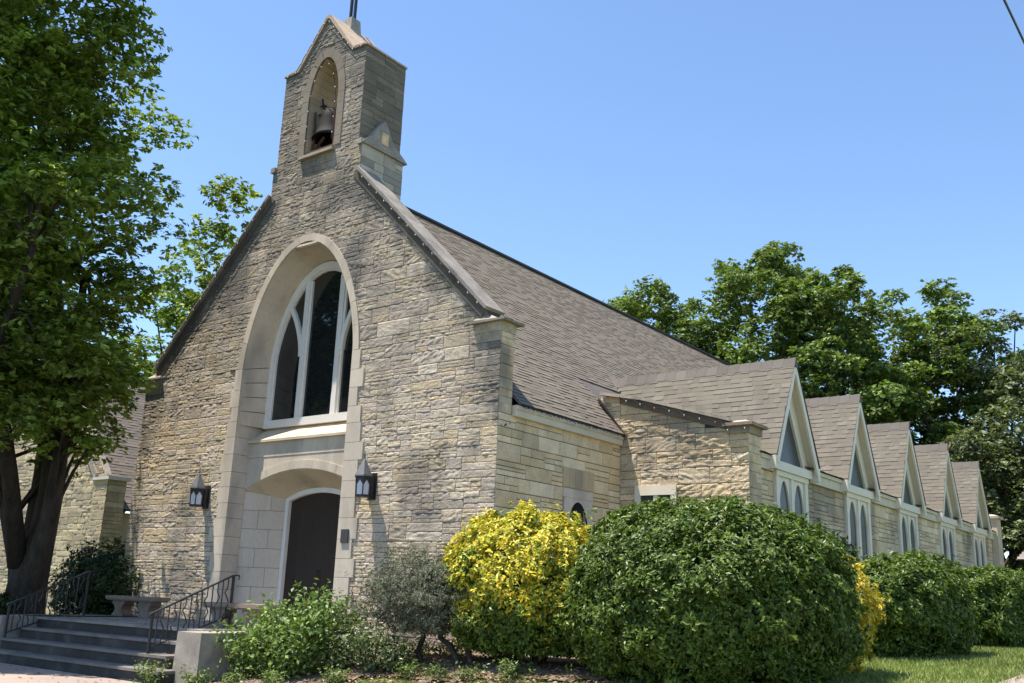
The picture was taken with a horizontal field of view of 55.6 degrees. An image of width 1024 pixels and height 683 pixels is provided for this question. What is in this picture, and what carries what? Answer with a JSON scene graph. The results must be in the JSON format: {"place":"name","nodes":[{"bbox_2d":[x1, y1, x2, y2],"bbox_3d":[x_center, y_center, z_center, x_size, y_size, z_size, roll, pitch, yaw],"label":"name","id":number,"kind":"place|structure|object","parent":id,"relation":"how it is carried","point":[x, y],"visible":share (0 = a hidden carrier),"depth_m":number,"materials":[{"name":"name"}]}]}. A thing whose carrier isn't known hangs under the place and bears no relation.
{"place":"outdoors","nodes":[
{"label":"outdoors","id":0,"kind":"place"},
{"bbox_2d":[0,663,137,682],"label":"sidewalk","id":1,"kind":"structure","parent":0,"point":[10,673],"depth_m":16.98,"materials":[{"name":"concrete"}]},
{"bbox_2d":[0,614,210,682],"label":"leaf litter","id":2,"kind":"object","parent":1,"relation":"on","point":[95,645],"visible":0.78,"depth_m":19.13,"materials":[{"name":"brown plant"}]},
{"bbox_2d":[0,0,1023,557],"label":"sky","id":3,"kind":"structure","parent":0,"point":[599,147],"materials":[{"name":"blue"}]},
{"bbox_2d":[339,659,1023,682],"bbox_3d":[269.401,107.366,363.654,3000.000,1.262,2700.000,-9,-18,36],"label":"ground","id":4,"kind":"structure","parent":0,"point":[480,680],"depth_m":15.19,"materials":[{"name":"soil"}]},
{"bbox_2d":[0,590,32,614],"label":"dark shrub","id":5,"kind":"object","parent":4,"relation":"on","point":[3,607],"visible":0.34,"depth_m":22.36,"materials":[{"name":"green plant"}]},
{"bbox_2d":[0,384,145,614],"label":"parish annex","id":6,"kind":"object","parent":4,"relation":"on","point":[96,502],"visible":0.27,"depth_m":33.49,"materials":[{"name":"stone"}]},
{"bbox_2d":[47,536,141,614],"bbox_3d":[-10.919,6.547,26.220,3.808,2.865,3.051,-9,-18,36],"label":"dark shrub","id":7,"kind":"object","parent":4,"relation":"on","point":[110,577],"visible":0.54,"depth_m":25.40,"materials":[{"name":"green plant"}]},
{"bbox_2d":[0,0,262,613],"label":"broadleaf tree","id":8,"kind":"object","parent":4,"relation":"on","point":[58,369],"visible":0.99,"depth_m":23.19,"materials":[{"name":"green plant"}]},
{"bbox_2d":[130,655,174,682],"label":"plant","id":9,"kind":"object","parent":4,"relation":"on","point":[152,669],"visible":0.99,"depth_m":16.58,"materials":[{"name":"green plant"}]},
{"bbox_2d":[93,239,214,378],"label":"background tree","id":10,"kind":"object","parent":4,"relation":"on","point":[166,317],"visible":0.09,"depth_m":48.13,"materials":[{"name":"green plant"}]},
{"bbox_2d":[0,614,370,682],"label":"entrance steps","id":11,"kind":"structure","parent":4,"relation":"on","point":[191,647],"depth_m":18.75,"materials":[{"name":"concrete"}]},
{"bbox_2d":[3,571,95,637],"bbox_3d":[-10.295,5.846,21.658,0.056,1.490,1.943,-9,-18,36],"label":"handrail","id":12,"kind":"object","parent":11,"relation":"on","point":[37,592],"visible":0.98,"depth_m":21.64,"materials":[{"name":"black metal"}]},
{"bbox_2d":[105,595,169,617],"bbox_3d":[-9.102,6.423,23.498,2.050,0.480,0.440,-9,-18,36],"label":"stone bench","id":13,"kind":"object","parent":11,"relation":"on","point":[123,605],"visible":0.92,"depth_m":23.25,"materials":[{"name":"grey stone"}]},
{"bbox_2d":[146,575,239,653],"bbox_3d":[-6.058,5.188,18.543,0.056,1.490,1.943,-9,-18,36],"label":"handrail","id":14,"kind":"object","parent":11,"relation":"on","point":[180,601],"visible":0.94,"depth_m":18.52,"materials":[{"name":"black metal"}]},
{"bbox_2d":[202,602,279,629],"bbox_3d":[-5.405,5.434,19.208,1.900,0.480,0.440,-9,-18,36],"label":"stone bench","id":15,"kind":"object","parent":11,"relation":"on","point":[243,607],"visible":0.46,"depth_m":19.23,"materials":[{"name":"grey stone"}]},
{"bbox_2d":[208,644,709,682],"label":"planting bed","id":16,"kind":"object","parent":4,"relation":"on","point":[493,668],"visible":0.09,"depth_m":15.45,"materials":[{"name":"soil"}]},
{"bbox_2d":[179,664,219,682],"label":"plant","id":17,"kind":"object","parent":16,"relation":"on","point":[187,678],"visible":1,"depth_m":16.38,"materials":[{"name":"green plant"}]},
{"bbox_2d":[216,664,251,682],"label":"plant","id":18,"kind":"object","parent":16,"relation":"on","point":[237,679],"visible":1,"depth_m":15.98,"materials":[{"name":"green plant"}]},
{"bbox_2d":[201,589,301,678],"bbox_3d":[-4.511,5.200,17.179,2.007,1.627,1.836,1,-15,5],"label":"rose bush","id":19,"kind":"object","parent":16,"relation":"on","point":[252,644],"visible":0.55,"depth_m":16.88,"materials":[{"name":"green plant"}]},
{"bbox_2d":[256,664,288,682],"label":"plant","id":20,"kind":"object","parent":16,"relation":"on","point":[272,677],"visible":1,"depth_m":15.68,"materials":[{"name":"green plant"}]},
{"bbox_2d":[255,578,369,680],"bbox_3d":[-3.462,4.974,16.768,1.983,1.741,2.080,10,-16,-26],"label":"rose bush","id":21,"kind":"object","parent":16,"relation":"on","point":[308,655],"visible":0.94,"depth_m":16.29,"materials":[{"name":"green plant"}]},
{"bbox_2d":[317,658,352,682],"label":"plant","id":22,"kind":"object","parent":16,"relation":"on","point":[331,676],"visible":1,"depth_m":15.43,"materials":[{"name":"green plant"}]},
{"bbox_2d":[317,604,420,676],"bbox_3d":[-2.456,4.933,15.999,2.062,1.135,1.055,-9,-18,36],"label":"rose bush","id":23,"kind":"object","parent":16,"relation":"on","point":[370,649],"visible":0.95,"depth_m":15.85,"materials":[{"name":"green plant"}]},
{"bbox_2d":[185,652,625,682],"bbox_3d":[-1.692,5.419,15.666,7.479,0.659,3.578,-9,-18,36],"label":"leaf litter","id":24,"kind":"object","parent":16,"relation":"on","point":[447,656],"visible":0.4,"depth_m":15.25,"materials":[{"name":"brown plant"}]},
{"bbox_2d":[323,536,490,665],"bbox_3d":[-1.410,4.423,16.509,3.524,2.178,2.605,-9,-18,36],"label":"sage bush","id":25,"kind":"object","parent":16,"relation":"on","point":[426,615],"visible":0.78,"depth_m":16.02,"materials":[{"name":"green plant"}]},
{"bbox_2d":[396,636,516,659],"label":"ground creeper","id":26,"kind":"object","parent":16,"relation":"on","point":[440,648],"visible":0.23,"depth_m":16.79,"materials":[{"name":"green plant"}]},
{"bbox_2d":[392,654,539,682],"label":"ground creeper","id":27,"kind":"object","parent":16,"relation":"on","point":[510,671],"visible":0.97,"depth_m":14.80,"materials":[{"name":"green plant"}]},
{"bbox_2d":[440,500,595,664],"bbox_3d":[0.223,4.094,16.131,3.270,2.895,2.887,-9,-18,36],"label":"golden bush","id":28,"kind":"object","parent":16,"relation":"on","point":[508,569],"visible":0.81,"depth_m":15.19,"materials":[{"name":"yellow plant"}]},
{"bbox_2d":[547,488,878,682],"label":"round bush","id":29,"kind":"object","parent":16,"relation":"on","point":[729,589],"visible":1,"depth_m":13.29,"materials":[{"name":"green plant"}]},
{"bbox_2d":[832,556,892,676],"bbox_3d":[4.911,4.402,15.927,2.324,2.325,3.043,-9,-18,36],"label":"golden bush","id":30,"kind":"object","parent":16,"relation":"on","point":[871,601],"visible":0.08,"depth_m":15.58,"materials":[{"name":"yellow plant"}]},
{"bbox_2d":[123,0,1004,650],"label":"church","id":31,"kind":"structure","parent":4,"relation":"on","point":[339,322],"depth_m":23.91,"materials":[{"name":"stone"}]},
{"bbox_2d":[189,467,210,508],"bbox_3d":[-7.796,3.646,24.195,0.411,1.020,0.506,-9,-18,36],"label":"wall lantern","id":32,"kind":"object","parent":31,"relation":"attached to","point":[200,491],"depth_m":24.05,"materials":[{"name":"black metal"}]},
{"bbox_2d":[154,203,263,366],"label":"string lights","id":33,"kind":"object","parent":31,"relation":"attached to","point":[210,282],"visible":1,"depth_m":26.15,"materials":[{"name":"white plastic"}]},
{"bbox_2d":[262,261,352,429],"bbox_3d":[-4.726,0.004,24.224,3.790,4.170,0.190,-9,-18,36],"label":"arched window","id":34,"kind":"structure","parent":31,"relation":"in","point":[310,370],"depth_m":24.39,"materials":[{"name":"glass"}]},
{"bbox_2d":[276,487,340,622],"bbox_3d":[-4.672,5.111,23.217,2.400,3.200,0.190,-9,-18,36],"label":"front door","id":35,"kind":"structure","parent":31,"relation":"in","point":[311,516],"depth_m":23.48,"materials":[{"name":"brown wood"}]},
{"bbox_2d":[304,59,335,146],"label":"string lights","id":36,"kind":"object","parent":31,"relation":"attached to","point":[310,97],"visible":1,"depth_m":25.17,"materials":[{"name":"white plastic"}]},
{"bbox_2d":[311,99,336,150],"bbox_3d":[-4.715,-5.614,25.388,0.994,1.760,0.989,-9,-18,36],"label":"church bell","id":37,"kind":"object","parent":31,"relation":"hanging from","point":[321,137],"visible":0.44,"depth_m":25.19,"materials":[{"name":"grey metal"}]},
{"bbox_2d":[285,18,364,77],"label":"string lights","id":38,"kind":"object","parent":31,"relation":"attached to","point":[313,42],"visible":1,"depth_m":25.83,"materials":[{"name":"white plastic"}]},
{"bbox_2d":[340,529,348,542],"bbox_3d":[-3.629,4.218,21.031,0.220,0.290,0.031,-9,-18,36],"label":"wall plaque","id":39,"kind":"object","parent":31,"relation":"attached to","point":[344,536],"depth_m":21.01,"materials":[{"name":"metal"}]},
{"bbox_2d":[355,451,376,499],"bbox_3d":[-3.149,2.865,20.796,0.411,1.020,0.506,-9,-18,36],"label":"wall lantern","id":40,"kind":"object","parent":31,"relation":"attached to","point":[365,482],"depth_m":20.64,"materials":[{"name":"black metal"}]},
{"bbox_2d":[358,171,481,306],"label":"string lights","id":41,"kind":"object","parent":31,"relation":"attached to","point":[420,239],"visible":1,"depth_m":21.63,"materials":[{"name":"white plastic"}]},
{"bbox_2d":[522,406,622,437],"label":"string lights","id":42,"kind":"object","parent":31,"relation":"attached to","point":[572,421],"visible":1,"depth_m":21.09,"materials":[{"name":"white plastic"}]},
{"bbox_2d":[562,487,592,533],"bbox_3d":[1.396,4.207,20.977,0.060,1.975,1.180,-9,-18,36],"label":"lancet window","id":43,"kind":"structure","parent":31,"relation":"in","point":[579,501],"depth_m":21.17,"materials":[{"name":"stone"}]},
{"bbox_2d":[635,484,676,511],"bbox_3d":[3.249,4.076,21.909,1.060,1.640,0.085,-9,-18,36],"label":"wing window","id":44,"kind":"structure","parent":31,"relation":"in","point":[642,493],"depth_m":22.07,"materials":[{"name":"white paint"}]},
{"bbox_2d":[620,397,752,430],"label":"string lights","id":45,"kind":"object","parent":31,"relation":"attached to","point":[684,414],"visible":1,"depth_m":21.96,"materials":[{"name":"white plastic"}]},
{"bbox_2d":[602,274,748,362],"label":"background tree","id":46,"kind":"object","parent":4,"relation":"on","point":[638,308],"visible":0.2,"depth_m":62.79,"materials":[{"name":"green plant"}]},
{"bbox_2d":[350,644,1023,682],"bbox_3d":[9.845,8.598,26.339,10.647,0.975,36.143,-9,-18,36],"label":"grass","id":47,"kind":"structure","parent":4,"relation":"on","point":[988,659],"depth_m":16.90,"materials":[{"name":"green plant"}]},
{"bbox_2d":[652,240,893,413],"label":"background tree","id":48,"kind":"object","parent":4,"relation":"on","point":[769,262],"visible":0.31,"depth_m":60.32,"materials":[{"name":"green plant"}]},
{"bbox_2d":[814,518,863,564],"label":"shaded bush","id":49,"kind":"object","parent":4,"relation":"on","point":[851,552],"visible":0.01,"depth_m":20.81,"materials":[{"name":"green plant"}]},
{"bbox_2d":[756,264,931,436],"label":"background tree","id":50,"kind":"object","parent":4,"relation":"on","point":[903,398],"visible":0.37,"depth_m":55.96,"materials":[{"name":"green plant"}]},
{"bbox_2d":[854,547,983,658],"bbox_3d":[8.536,5.766,21.056,2.727,2.604,5.807,-9,-18,36],"label":"clipped hedge","id":51,"kind":"object","parent":4,"relation":"on","point":[928,610],"visible":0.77,"depth_m":19.59,"materials":[{"name":"green plant"}]},
{"bbox_2d":[842,277,1022,445],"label":"background tree","id":52,"kind":"object","parent":4,"relation":"on","point":[928,330],"visible":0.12,"depth_m":61.85,"materials":[{"name":"green plant"}]},
{"bbox_2d":[862,284,1023,505],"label":"background tree","id":53,"kind":"object","parent":4,"relation":"on","point":[922,351],"visible":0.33,"depth_m":57.05,"materials":[{"name":"green plant"}]},
{"bbox_2d":[911,308,1023,566],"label":"background tree","id":54,"kind":"object","parent":4,"relation":"on","point":[984,361],"visible":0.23,"depth_m":57.20,"materials":[{"name":"green plant"}]},
{"bbox_2d":[936,428,1023,570],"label":"background tree","id":55,"kind":"object","parent":4,"relation":"on","point":[966,447],"visible":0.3,"depth_m":47.69,"materials":[{"name":"green plant"}]},
{"bbox_2d":[954,562,1023,646],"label":"clipped hedge","id":56,"kind":"object","parent":4,"relation":"on","point":[998,591],"visible":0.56,"depth_m":26.48,"materials":[{"name":"green plant"}]},
{"bbox_2d":[964,352,1023,505],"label":"background tree","id":57,"kind":"object","parent":4,"relation":"on","point":[1010,413],"visible":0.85,"depth_m":47.02,"materials":[{"name":"green plant"}]},
{"bbox_2d":[1013,568,1023,573],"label":"clipped hedge","id":58,"kind":"object","parent":4,"relation":"on","point":[1016,571],"depth_m":33.81,"materials":[{"name":"green plant"}]},
{"bbox_2d":[1017,552,1023,561],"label":"outbuilding","id":59,"kind":"structure","parent":4,"relation":"on","point":[1020,557],"depth_m":42.19,"materials":[{"name":"stone"}]},
{"bbox_2d":[999,675,1023,682],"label":"side path","id":60,"kind":"structure","parent":0,"point":[1014,681],"depth_m":16.14,"materials":[{"name":"concrete"}]},
{"bbox_2d":[1003,0,1023,43],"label":"overhead cable","id":61,"kind":"object","parent":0,"point":[1013,19],"depth_m":10.65,"materials":[{"name":"black metal"}]}
]}

